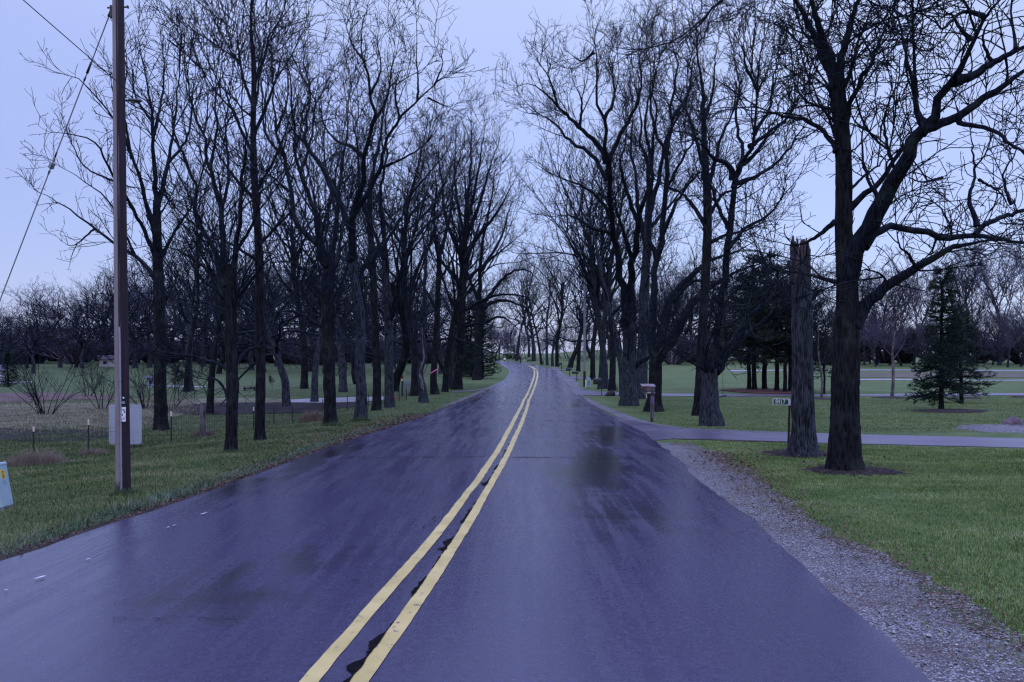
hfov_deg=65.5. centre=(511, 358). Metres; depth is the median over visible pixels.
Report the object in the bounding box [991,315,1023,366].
bare tree
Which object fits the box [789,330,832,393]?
pine tree
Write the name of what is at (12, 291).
bare tree
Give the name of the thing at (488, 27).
sky
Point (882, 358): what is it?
wild shrub
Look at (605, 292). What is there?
bare tree
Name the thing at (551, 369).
path
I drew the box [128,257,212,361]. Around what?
bare tree
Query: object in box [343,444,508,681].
tar crack
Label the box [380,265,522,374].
bare tree
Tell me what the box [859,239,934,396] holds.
young tree
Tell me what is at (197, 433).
grass tuft
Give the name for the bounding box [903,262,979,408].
spruce tree
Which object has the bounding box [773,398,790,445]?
address sign
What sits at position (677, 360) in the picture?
wild shrub
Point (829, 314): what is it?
bare tree
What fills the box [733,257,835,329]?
bare tree
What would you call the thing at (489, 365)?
cedar tree
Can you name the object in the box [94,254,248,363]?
bare tree
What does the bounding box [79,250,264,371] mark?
bare tree
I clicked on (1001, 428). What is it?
gravel bed
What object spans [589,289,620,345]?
bare tree
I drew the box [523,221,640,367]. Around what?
bare tree
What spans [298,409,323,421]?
grass tuft
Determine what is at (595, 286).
bare tree
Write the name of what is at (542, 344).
bare tree
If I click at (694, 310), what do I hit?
bare tree
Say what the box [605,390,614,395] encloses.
boulder
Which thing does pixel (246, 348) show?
wild shrub
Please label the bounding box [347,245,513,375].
bare tree
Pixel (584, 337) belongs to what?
utility pole
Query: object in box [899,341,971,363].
wild shrub
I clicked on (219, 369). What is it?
bare tree
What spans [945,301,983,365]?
bare tree
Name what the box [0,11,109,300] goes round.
guy wire
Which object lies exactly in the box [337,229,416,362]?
bare tree
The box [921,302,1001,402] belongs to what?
spruce tree
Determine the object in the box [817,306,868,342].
bare tree
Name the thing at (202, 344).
bare tree
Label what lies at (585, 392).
driveway
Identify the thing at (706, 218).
slender tree
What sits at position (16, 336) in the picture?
bare tree
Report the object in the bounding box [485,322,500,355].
bare tree
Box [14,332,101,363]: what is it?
wild shrub
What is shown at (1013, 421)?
boulder
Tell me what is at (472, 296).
bare tree
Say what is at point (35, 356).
wild shrub
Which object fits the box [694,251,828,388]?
pine tree
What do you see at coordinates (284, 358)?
wild shrub
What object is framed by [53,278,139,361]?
bare tree
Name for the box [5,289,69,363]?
bare tree
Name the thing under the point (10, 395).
plum ground
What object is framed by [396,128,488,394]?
roadside tree
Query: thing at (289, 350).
wild shrub
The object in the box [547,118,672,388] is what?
bare tree
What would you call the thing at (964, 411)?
mulch ring
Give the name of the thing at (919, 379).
path
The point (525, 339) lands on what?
bare tree
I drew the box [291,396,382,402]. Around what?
path
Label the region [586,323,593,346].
bare tree
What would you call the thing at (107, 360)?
house
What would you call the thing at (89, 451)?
grass tuft
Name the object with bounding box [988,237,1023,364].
bare tree
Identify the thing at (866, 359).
wild shrub
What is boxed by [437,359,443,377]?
fallen limb
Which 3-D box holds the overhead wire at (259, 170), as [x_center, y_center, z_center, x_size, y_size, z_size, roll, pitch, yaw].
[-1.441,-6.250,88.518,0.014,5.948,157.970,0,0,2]
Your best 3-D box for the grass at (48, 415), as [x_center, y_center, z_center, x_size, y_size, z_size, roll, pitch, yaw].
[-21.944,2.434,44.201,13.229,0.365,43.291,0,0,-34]
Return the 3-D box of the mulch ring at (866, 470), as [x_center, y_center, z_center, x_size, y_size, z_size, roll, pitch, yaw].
[5.397,1.782,12.780,1.780,0.118,1.395,0,0,0]
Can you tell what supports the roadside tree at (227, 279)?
on the ground at (680, 378)
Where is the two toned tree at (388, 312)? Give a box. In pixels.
[338,63,465,407]
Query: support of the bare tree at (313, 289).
on the ground at (680, 378)
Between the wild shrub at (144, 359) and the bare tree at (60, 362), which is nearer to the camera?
the bare tree at (60, 362)
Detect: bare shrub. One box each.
[1,339,108,414]
[63,352,114,408]
[63,362,107,395]
[94,353,190,408]
[143,358,203,407]
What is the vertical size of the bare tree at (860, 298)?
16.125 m
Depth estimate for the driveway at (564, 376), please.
94.11 m
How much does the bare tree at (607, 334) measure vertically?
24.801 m
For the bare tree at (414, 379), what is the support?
on the ground at (680, 378)
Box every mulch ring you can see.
[761,449,826,457]
[798,464,905,476]
[814,397,830,399]
[871,396,912,398]
[911,409,987,413]
[947,396,982,398]
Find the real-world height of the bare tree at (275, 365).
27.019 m
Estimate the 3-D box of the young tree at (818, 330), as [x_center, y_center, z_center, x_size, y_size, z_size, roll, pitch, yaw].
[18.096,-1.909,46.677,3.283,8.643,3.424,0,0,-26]
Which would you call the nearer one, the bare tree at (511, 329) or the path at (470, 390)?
the path at (470, 390)
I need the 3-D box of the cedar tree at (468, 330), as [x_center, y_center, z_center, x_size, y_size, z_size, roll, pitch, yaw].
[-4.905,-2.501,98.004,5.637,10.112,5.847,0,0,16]
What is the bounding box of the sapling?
[168,362,190,401]
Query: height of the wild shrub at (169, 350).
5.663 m
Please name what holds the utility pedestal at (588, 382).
on the ground at (680, 378)
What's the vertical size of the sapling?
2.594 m
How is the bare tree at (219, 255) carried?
on the ground at (680, 378)
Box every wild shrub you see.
[0,330,34,363]
[0,338,31,364]
[4,328,77,363]
[7,331,63,363]
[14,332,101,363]
[44,331,70,360]
[71,328,152,359]
[72,344,97,361]
[95,336,167,364]
[113,329,185,362]
[145,340,184,362]
[176,332,266,360]
[178,336,249,362]
[265,333,296,362]
[266,329,335,363]
[270,339,312,362]
[365,332,441,363]
[409,336,446,362]
[619,332,712,364]
[667,327,721,362]
[675,338,744,356]
[742,347,768,362]
[814,324,907,359]
[830,323,919,362]
[860,330,882,361]
[880,329,931,362]
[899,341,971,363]
[963,333,1010,362]
[980,332,1022,363]
[981,336,1013,361]
[987,333,1022,354]
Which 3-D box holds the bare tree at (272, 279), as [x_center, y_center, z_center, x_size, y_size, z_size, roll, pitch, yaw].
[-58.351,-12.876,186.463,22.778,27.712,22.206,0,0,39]
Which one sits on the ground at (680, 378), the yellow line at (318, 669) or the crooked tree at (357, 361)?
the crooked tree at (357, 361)
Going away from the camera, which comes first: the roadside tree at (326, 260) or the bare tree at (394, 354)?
the roadside tree at (326, 260)
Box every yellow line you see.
[299,366,534,681]
[349,366,537,681]
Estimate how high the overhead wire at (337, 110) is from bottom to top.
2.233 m
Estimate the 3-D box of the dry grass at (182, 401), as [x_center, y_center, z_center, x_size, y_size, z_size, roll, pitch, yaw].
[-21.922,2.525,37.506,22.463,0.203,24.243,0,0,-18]
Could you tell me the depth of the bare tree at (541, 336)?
211.69 m
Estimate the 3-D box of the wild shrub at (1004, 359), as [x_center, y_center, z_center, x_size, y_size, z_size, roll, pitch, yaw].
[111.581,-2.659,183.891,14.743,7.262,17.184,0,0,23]
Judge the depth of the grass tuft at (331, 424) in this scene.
23.06 m
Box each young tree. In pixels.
[787,259,835,396]
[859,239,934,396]
[915,242,996,353]
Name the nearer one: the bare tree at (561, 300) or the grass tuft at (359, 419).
the grass tuft at (359, 419)
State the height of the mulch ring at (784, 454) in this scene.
0.120 m
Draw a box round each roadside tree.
[4,0,218,430]
[62,0,374,450]
[138,0,353,440]
[209,0,409,423]
[308,37,438,410]
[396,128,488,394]
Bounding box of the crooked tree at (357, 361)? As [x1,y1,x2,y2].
[249,0,527,418]
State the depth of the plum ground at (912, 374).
104.11 m
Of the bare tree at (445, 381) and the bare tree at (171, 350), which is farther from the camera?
the bare tree at (171, 350)
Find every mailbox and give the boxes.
[593,378,601,394]
[640,384,655,421]
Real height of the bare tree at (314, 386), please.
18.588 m
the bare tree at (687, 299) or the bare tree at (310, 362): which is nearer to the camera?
the bare tree at (310, 362)
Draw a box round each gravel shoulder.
[432,381,500,411]
[551,367,583,389]
[580,395,678,427]
[658,443,1023,681]
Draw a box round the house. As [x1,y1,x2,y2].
[97,355,114,366]
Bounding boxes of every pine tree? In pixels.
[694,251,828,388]
[696,255,819,388]
[698,271,783,388]
[723,262,833,389]
[733,259,833,390]
[733,279,832,391]
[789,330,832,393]
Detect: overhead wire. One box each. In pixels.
[23,0,122,86]
[123,86,498,310]
[196,0,577,266]
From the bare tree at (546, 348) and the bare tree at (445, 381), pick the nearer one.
the bare tree at (445, 381)
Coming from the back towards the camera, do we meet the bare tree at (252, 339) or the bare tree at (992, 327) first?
the bare tree at (992, 327)
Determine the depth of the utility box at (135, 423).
19.62 m
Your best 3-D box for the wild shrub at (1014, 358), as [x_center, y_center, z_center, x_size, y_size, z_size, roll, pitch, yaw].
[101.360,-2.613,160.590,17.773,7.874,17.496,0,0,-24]
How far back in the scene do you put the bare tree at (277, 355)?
42.48 m
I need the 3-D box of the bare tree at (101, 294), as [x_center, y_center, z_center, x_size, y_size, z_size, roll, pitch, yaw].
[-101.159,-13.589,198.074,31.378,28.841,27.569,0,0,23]
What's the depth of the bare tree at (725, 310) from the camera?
188.59 m
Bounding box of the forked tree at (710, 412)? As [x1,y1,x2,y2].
[619,0,876,426]
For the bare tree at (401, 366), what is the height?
20.454 m
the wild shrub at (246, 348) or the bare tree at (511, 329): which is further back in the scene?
the bare tree at (511, 329)
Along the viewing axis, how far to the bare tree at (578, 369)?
116.02 m
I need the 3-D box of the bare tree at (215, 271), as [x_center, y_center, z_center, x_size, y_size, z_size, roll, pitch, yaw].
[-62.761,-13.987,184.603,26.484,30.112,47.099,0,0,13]
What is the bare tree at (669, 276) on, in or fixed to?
on the ground at (680, 378)
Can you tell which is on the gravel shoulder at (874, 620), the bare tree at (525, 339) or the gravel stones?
the gravel stones
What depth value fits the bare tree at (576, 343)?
194.61 m
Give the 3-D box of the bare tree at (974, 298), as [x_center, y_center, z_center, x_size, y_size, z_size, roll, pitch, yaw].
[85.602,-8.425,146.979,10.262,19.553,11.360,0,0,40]
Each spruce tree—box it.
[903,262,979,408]
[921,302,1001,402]
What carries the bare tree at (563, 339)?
on the ground at (680, 378)
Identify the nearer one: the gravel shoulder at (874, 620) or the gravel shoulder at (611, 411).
the gravel shoulder at (874, 620)
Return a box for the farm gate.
[401,375,410,396]
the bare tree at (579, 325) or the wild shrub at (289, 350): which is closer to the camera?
the wild shrub at (289, 350)
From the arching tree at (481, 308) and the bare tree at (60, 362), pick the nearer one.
the arching tree at (481, 308)
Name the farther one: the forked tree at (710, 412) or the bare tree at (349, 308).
the bare tree at (349, 308)
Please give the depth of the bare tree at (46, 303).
179.81 m
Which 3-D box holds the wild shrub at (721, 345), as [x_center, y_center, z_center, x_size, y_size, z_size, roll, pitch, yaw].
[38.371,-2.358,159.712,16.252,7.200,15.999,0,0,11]
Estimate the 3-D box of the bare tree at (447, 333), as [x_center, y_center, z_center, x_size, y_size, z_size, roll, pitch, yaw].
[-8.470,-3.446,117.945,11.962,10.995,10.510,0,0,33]
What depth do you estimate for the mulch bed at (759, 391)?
55.22 m
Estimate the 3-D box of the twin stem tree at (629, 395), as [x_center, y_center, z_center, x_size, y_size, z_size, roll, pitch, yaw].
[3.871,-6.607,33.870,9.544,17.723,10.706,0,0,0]
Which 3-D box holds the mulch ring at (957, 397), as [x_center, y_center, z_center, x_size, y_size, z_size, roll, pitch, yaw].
[25.601,2.220,45.387,2.496,0.139,2.568,0,0,-44]
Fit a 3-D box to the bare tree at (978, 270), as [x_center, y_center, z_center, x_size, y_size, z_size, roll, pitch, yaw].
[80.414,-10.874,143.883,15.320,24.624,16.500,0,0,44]
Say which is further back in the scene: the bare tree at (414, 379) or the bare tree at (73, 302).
the bare tree at (73, 302)
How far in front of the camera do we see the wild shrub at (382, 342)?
159.90 m
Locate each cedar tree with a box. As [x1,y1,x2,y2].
[0,350,20,386]
[443,315,469,372]
[453,300,495,376]
[463,311,503,378]
[504,344,510,358]
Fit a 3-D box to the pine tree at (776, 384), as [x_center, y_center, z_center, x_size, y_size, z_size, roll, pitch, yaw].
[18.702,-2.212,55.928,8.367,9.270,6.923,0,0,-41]
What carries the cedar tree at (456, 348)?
on the ground at (680, 378)
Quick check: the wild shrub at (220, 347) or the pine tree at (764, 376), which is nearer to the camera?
the pine tree at (764, 376)
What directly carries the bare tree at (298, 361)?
on the ground at (680, 378)
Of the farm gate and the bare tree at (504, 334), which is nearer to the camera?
the farm gate
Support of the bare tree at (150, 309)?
on the ground at (680, 378)
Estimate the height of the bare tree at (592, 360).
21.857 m
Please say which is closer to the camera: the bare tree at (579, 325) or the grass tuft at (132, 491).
the grass tuft at (132, 491)
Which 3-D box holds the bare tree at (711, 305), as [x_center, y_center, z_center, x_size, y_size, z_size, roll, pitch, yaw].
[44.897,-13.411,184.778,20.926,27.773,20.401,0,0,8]
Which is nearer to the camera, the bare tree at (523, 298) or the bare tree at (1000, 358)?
the bare tree at (1000, 358)
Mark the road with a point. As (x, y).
(312, 556)
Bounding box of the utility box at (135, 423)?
[109,404,141,447]
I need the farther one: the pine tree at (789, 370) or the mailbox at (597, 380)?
the pine tree at (789, 370)
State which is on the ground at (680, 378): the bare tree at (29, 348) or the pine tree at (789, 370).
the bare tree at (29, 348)
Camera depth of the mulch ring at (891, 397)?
45.68 m
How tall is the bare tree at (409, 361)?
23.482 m
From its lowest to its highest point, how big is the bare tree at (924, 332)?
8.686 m
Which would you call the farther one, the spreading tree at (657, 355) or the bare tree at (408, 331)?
the bare tree at (408, 331)
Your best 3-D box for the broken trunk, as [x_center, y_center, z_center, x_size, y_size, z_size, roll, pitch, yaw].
[5.493,-0.199,14.911,0.685,4.214,0.623,0,0,0]
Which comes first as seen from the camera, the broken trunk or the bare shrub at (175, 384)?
the broken trunk
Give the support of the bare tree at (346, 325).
on the ground at (680, 378)
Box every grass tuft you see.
[1,445,70,466]
[74,447,107,455]
[109,487,142,495]
[189,429,216,437]
[222,449,240,453]
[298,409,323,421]
[320,421,344,426]
[350,416,372,421]
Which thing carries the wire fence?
on the ground at (680, 378)
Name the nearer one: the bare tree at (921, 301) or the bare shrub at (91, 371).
the bare shrub at (91, 371)
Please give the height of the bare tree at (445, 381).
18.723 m
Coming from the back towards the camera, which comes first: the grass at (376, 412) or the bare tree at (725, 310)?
the bare tree at (725, 310)
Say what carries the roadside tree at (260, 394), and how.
on the ground at (680, 378)
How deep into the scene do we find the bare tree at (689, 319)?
183.92 m
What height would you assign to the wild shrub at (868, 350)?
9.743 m
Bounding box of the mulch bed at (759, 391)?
[721,388,790,393]
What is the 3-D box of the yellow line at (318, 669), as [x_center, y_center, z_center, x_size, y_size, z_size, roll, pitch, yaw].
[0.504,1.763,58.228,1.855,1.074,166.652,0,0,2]
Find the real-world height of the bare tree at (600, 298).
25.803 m
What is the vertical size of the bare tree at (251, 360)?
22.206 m
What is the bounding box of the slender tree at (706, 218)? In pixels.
[606,0,810,415]
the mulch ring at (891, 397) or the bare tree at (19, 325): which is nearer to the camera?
the mulch ring at (891, 397)
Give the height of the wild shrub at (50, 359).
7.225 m
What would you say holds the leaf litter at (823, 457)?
on the ground at (680, 378)
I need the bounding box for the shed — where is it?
[143,376,167,386]
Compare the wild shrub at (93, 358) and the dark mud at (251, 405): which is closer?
the dark mud at (251, 405)
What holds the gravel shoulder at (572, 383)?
on the ground at (680, 378)
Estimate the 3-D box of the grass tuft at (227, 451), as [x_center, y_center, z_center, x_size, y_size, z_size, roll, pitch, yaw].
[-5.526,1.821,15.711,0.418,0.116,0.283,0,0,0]
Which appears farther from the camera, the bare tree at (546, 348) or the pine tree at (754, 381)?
the bare tree at (546, 348)
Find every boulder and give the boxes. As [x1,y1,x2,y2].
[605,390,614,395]
[1001,417,1023,424]
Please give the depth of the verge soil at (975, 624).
6.13 m
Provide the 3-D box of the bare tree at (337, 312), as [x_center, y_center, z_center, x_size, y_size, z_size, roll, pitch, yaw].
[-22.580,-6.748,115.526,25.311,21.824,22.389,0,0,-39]
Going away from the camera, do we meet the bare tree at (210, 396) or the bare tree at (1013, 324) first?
the bare tree at (210, 396)
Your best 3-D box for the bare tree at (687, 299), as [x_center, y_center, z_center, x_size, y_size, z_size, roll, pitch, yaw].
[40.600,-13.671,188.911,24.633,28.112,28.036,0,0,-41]
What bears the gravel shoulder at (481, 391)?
on the ground at (680, 378)
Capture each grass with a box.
[0,383,494,437]
[0,392,196,434]
[0,397,281,429]
[0,402,368,468]
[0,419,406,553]
[598,396,1023,432]
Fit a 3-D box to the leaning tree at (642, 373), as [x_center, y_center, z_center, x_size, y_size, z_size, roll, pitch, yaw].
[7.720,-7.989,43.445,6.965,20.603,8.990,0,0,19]
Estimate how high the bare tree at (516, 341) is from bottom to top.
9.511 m
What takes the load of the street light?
attached to the utility pole at (122, 413)
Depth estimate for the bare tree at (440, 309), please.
188.19 m
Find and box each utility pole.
[107,0,130,491]
[520,317,520,362]
[578,272,587,386]
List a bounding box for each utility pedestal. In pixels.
[0,462,12,509]
[587,378,590,386]
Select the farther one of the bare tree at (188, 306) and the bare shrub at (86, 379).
the bare tree at (188, 306)
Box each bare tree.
[0,272,136,368]
[0,291,90,373]
[0,299,67,367]
[0,301,51,336]
[0,302,45,363]
[0,307,40,372]
[0,309,23,335]
[1,276,130,361]
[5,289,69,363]
[19,271,152,336]
[23,276,143,367]
[39,256,172,366]
[39,320,85,345]
[43,279,104,328]
[46,256,219,369]
[47,251,148,360]
[51,291,112,367]
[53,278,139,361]
[69,269,149,307]
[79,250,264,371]
[80,254,210,369]
[94,251,214,365]
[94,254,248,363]
[104,265,271,362]
[109,277,173,362]
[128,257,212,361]
[128,265,254,366]
[129,236,208,362]
[135,244,306,370]
[140,159,236,390]
[140,165,248,391]
[149,99,286,413]
[151,247,320,369]
[162,171,392,405]
[162,231,292,336]
[165,261,294,373]
[172,234,271,291]
[173,238,302,371]
[195,238,353,366]
[201,243,319,362]
[214,128,401,388]
[217,73,417,391]
[238,234,380,336]
[238,249,401,375]
[238,253,287,361]
[239,242,368,364]
[247,256,389,371]
[264,91,392,401]
[264,257,405,371]
[266,245,346,342]
[282,270,399,335]
[290,100,532,391]
[296,254,455,366]
[300,278,399,358]
[311,112,521,395]
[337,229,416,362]
[346,259,452,369]
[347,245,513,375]
[364,262,501,335]
[368,292,443,364]
[378,258,518,359]
[380,257,446,362]
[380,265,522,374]
[381,126,551,388]
[408,117,521,391]
[413,269,472,342]
[419,313,498,362]
[483,325,528,358]
[484,315,526,358]
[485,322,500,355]
[490,248,592,360]
[495,111,673,388]
[499,284,591,365]
[500,229,549,360]
[500,257,558,356]
[500,328,534,356]
[503,318,518,358]
[509,223,595,366]
[509,256,554,364]
[516,334,530,357]
[522,240,571,364]
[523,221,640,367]
[531,174,651,379]
[536,333,551,354]
[538,326,552,342]
[539,115,658,395]
[541,273,615,357]
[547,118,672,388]
[549,201,614,371]
[555,325,569,357]
[558,260,685,355]
[559,116,679,390]
[563,285,672,360]
[564,312,582,346]
[565,336,596,358]
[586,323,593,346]
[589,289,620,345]
[591,274,649,341]
[613,294,638,349]
[615,282,683,322]
[636,287,713,333]
[637,249,739,355]
[648,257,699,322]
[648,259,738,359]
[658,274,695,357]
[662,242,746,334]
[663,286,757,337]
[690,283,739,329]
[708,279,744,330]
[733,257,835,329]
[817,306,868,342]
[818,301,834,334]
[834,277,883,364]
[859,261,931,364]
[860,317,885,363]
[860,320,889,366]
[865,303,915,365]
[866,306,912,364]
[896,266,958,364]
[905,325,919,355]
[912,319,945,360]
[913,320,939,364]
[923,231,1012,362]
[929,321,989,362]
[945,230,1023,364]
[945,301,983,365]
[952,261,1001,360]
[970,329,989,349]
[973,307,1000,363]
[974,308,1017,362]
[976,332,1023,364]
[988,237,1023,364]
[988,303,1023,352]
[991,302,1023,366]
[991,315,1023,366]
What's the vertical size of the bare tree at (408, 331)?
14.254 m
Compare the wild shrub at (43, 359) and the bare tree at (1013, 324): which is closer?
the bare tree at (1013, 324)
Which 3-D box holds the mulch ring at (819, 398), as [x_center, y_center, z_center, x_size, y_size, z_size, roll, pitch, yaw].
[17.295,2.218,44.483,2.170,0.142,2.897,0,0,0]
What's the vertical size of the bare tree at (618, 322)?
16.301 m
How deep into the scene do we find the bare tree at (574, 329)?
186.77 m
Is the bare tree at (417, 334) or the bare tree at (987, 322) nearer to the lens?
the bare tree at (417, 334)
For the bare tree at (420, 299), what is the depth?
209.53 m
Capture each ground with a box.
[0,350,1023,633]
[0,393,114,401]
[860,372,1023,377]
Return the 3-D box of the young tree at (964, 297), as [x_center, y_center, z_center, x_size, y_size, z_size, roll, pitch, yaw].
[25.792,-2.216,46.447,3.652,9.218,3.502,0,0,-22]
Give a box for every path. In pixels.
[166,385,207,387]
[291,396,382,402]
[452,389,487,391]
[532,369,568,370]
[729,369,1023,371]
[860,379,1023,380]
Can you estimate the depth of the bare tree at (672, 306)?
191.26 m
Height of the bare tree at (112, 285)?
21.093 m
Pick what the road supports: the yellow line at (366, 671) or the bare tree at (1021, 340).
the yellow line at (366, 671)
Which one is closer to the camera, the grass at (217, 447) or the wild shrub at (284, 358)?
the grass at (217, 447)
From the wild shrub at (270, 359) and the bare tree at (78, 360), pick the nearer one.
the bare tree at (78, 360)
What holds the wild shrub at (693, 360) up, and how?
on the ground at (680, 378)
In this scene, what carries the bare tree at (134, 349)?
on the ground at (680, 378)
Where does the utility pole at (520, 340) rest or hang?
on the ground at (680, 378)
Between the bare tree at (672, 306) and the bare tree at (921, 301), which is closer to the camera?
the bare tree at (921, 301)
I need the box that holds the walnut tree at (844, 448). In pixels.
[588,0,1023,470]
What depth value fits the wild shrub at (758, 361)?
168.04 m
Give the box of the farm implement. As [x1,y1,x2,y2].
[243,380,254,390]
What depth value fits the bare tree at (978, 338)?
158.04 m
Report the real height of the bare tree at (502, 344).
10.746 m
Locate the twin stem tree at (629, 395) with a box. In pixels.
[490,0,703,405]
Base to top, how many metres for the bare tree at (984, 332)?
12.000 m
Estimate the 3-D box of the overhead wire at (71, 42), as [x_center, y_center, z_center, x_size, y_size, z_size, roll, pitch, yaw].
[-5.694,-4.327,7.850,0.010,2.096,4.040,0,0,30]
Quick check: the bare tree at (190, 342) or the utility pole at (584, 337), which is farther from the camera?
the utility pole at (584, 337)
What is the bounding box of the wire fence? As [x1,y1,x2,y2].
[0,388,406,459]
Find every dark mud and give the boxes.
[0,428,108,441]
[168,402,367,414]
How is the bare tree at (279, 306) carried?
on the ground at (680, 378)
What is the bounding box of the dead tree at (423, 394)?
[368,158,443,402]
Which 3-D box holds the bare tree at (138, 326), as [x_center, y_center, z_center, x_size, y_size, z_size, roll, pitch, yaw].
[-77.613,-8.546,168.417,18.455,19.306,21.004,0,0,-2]
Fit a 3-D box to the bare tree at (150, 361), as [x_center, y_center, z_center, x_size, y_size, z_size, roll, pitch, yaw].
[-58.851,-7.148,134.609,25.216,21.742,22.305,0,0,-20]
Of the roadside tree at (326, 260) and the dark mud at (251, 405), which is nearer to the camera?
the roadside tree at (326, 260)
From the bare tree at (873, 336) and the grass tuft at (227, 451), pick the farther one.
the bare tree at (873, 336)
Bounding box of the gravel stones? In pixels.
[671,452,1023,681]
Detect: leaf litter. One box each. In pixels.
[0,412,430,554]
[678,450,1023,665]
[696,444,971,490]
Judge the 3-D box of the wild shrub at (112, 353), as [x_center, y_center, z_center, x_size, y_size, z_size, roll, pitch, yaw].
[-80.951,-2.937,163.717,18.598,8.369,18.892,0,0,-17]
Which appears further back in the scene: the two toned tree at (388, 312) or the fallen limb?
the fallen limb
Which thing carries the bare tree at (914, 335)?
on the ground at (680, 378)
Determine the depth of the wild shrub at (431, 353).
164.20 m
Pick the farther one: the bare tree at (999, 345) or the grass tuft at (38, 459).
the bare tree at (999, 345)
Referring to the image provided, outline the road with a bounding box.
[0,360,929,681]
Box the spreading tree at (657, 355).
[610,0,798,411]
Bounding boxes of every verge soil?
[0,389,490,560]
[670,443,1023,645]
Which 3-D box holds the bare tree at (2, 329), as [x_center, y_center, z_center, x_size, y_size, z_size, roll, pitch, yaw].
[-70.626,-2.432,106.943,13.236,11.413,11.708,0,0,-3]
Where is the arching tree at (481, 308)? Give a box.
[451,133,558,379]
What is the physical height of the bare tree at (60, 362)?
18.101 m
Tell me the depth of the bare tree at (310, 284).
162.33 m
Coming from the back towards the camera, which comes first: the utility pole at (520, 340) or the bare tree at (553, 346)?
the utility pole at (520, 340)
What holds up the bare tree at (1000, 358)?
on the ground at (680, 378)
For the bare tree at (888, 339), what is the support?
on the ground at (680, 378)
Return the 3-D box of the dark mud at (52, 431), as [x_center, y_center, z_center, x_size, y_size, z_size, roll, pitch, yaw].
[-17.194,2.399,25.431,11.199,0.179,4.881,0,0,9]
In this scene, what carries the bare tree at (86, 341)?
on the ground at (680, 378)
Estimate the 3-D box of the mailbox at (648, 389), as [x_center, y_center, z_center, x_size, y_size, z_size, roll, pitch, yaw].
[4.298,1.405,25.223,0.458,1.221,0.312,0,0,0]
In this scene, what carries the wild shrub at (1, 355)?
on the ground at (680, 378)
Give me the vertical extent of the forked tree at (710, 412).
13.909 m
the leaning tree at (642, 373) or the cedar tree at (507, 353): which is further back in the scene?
the cedar tree at (507, 353)
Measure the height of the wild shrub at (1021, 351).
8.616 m
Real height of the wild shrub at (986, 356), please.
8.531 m
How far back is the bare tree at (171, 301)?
128.46 m
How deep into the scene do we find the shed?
66.88 m
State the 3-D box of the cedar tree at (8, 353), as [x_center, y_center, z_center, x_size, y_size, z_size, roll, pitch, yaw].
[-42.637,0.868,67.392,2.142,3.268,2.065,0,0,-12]
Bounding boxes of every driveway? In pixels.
[555,374,608,378]
[570,388,1023,396]
[613,416,1023,447]
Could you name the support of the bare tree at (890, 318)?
on the ground at (680, 378)
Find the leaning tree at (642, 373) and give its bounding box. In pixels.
[596,6,715,398]
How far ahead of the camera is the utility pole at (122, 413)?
10.66 m
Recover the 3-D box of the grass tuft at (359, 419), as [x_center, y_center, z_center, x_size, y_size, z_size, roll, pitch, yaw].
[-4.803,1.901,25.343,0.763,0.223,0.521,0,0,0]
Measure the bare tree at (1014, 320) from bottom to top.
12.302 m
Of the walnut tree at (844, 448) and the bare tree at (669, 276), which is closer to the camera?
the walnut tree at (844, 448)
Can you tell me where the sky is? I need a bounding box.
[0,0,1023,353]
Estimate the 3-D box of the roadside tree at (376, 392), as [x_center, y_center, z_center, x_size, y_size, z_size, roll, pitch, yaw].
[-5.547,-6.003,33.230,5.542,16.473,5.573,0,0,-21]
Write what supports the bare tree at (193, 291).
on the ground at (680, 378)
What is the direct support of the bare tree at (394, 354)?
on the ground at (680, 378)
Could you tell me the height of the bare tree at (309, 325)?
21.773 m
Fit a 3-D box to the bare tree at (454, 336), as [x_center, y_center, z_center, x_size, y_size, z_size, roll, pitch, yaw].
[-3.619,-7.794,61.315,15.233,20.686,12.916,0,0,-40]
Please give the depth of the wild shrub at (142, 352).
149.67 m
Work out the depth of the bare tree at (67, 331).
172.68 m
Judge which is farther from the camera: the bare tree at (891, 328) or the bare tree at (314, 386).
the bare tree at (891, 328)
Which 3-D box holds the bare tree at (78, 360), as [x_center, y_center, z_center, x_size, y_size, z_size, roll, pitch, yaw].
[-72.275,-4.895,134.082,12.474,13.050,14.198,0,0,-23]
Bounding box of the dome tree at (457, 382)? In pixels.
[406,80,559,389]
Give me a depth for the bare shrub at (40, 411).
35.52 m
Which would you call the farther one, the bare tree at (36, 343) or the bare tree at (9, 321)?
the bare tree at (9, 321)
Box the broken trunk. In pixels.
[785,235,820,457]
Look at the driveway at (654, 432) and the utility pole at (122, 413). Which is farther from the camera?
the driveway at (654, 432)
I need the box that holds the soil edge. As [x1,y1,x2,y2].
[674,438,782,442]
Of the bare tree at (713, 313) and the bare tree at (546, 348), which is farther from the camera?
the bare tree at (713, 313)
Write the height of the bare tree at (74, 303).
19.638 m
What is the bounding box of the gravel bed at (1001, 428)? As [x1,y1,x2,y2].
[954,424,1023,432]
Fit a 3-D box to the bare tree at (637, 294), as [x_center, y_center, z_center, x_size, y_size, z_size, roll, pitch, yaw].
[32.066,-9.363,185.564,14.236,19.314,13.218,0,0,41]
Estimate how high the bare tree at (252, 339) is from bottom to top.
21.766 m

